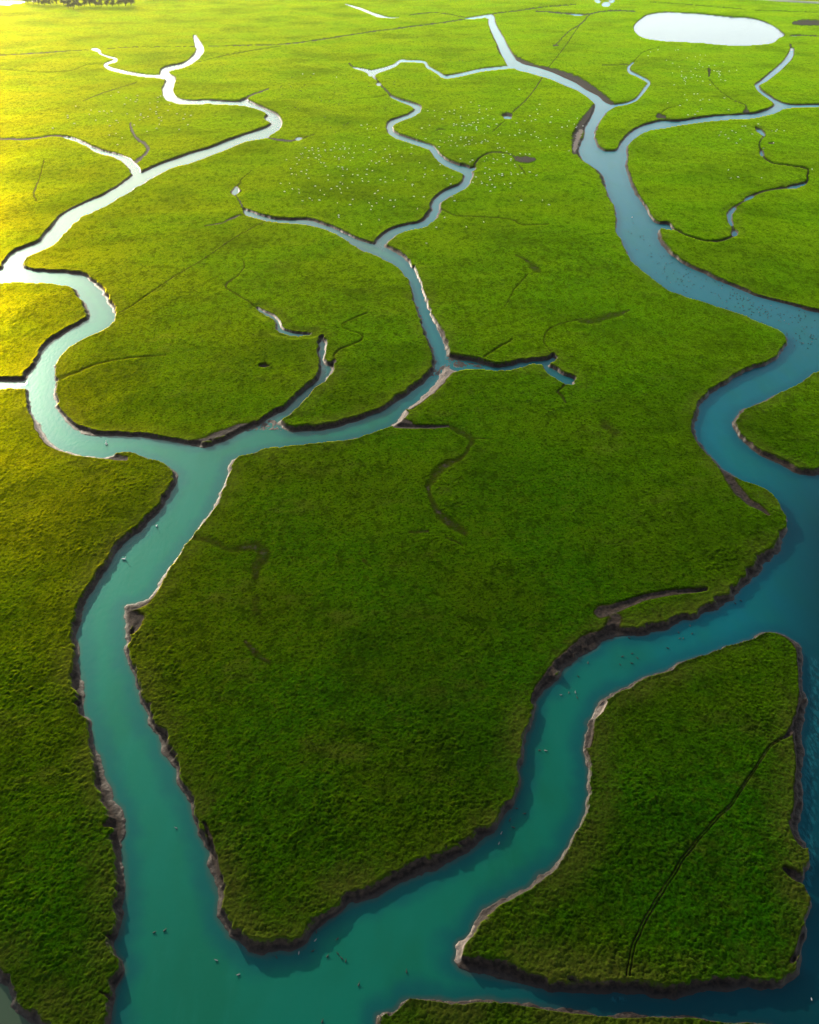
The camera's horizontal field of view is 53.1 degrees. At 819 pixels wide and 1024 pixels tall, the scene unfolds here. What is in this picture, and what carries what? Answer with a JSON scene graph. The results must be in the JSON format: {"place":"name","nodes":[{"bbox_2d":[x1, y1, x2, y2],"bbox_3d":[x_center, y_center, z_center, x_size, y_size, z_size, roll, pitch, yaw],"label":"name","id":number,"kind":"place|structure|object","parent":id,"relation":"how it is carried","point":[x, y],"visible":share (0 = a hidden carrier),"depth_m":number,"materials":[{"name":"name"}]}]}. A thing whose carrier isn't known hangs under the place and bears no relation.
{"place":"outdoors","nodes":[
{"label":"outdoors","id":0,"kind":"place"},
{"bbox_2d":[0,0,818,1023],"bbox_3d":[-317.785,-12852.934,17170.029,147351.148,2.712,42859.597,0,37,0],"label":"ground","id":1,"kind":"structure","parent":0,"point":[350,660],"depth_m":210.82,"materials":[{"name":"green plant"}]},
{"bbox_2d":[67,0,75,8],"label":"tree","id":2,"kind":"object","parent":1,"relation":"on","point":[72,3],"visible":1,"depth_m":1040.46,"materials":[{"name":"green plant"}]},
{"bbox_2d":[0,0,818,1023],"bbox_3d":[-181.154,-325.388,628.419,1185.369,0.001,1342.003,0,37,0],"label":"water","id":3,"kind":"structure","parent":0,"point":[418,928],"depth_m":146.99,"materials":[{"name":"teal liquid"}]},
{"bbox_2d":[634,12,793,50],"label":"pond","id":4,"kind":"structure","parent":0,"point":[698,28],"depth_m":894.99,"materials":[{"name":"white liquid"}]},
{"bbox_2d":[766,0,818,3],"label":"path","id":5,"kind":"structure","parent":0,"point":[815,2],"depth_m":1107.08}
]}

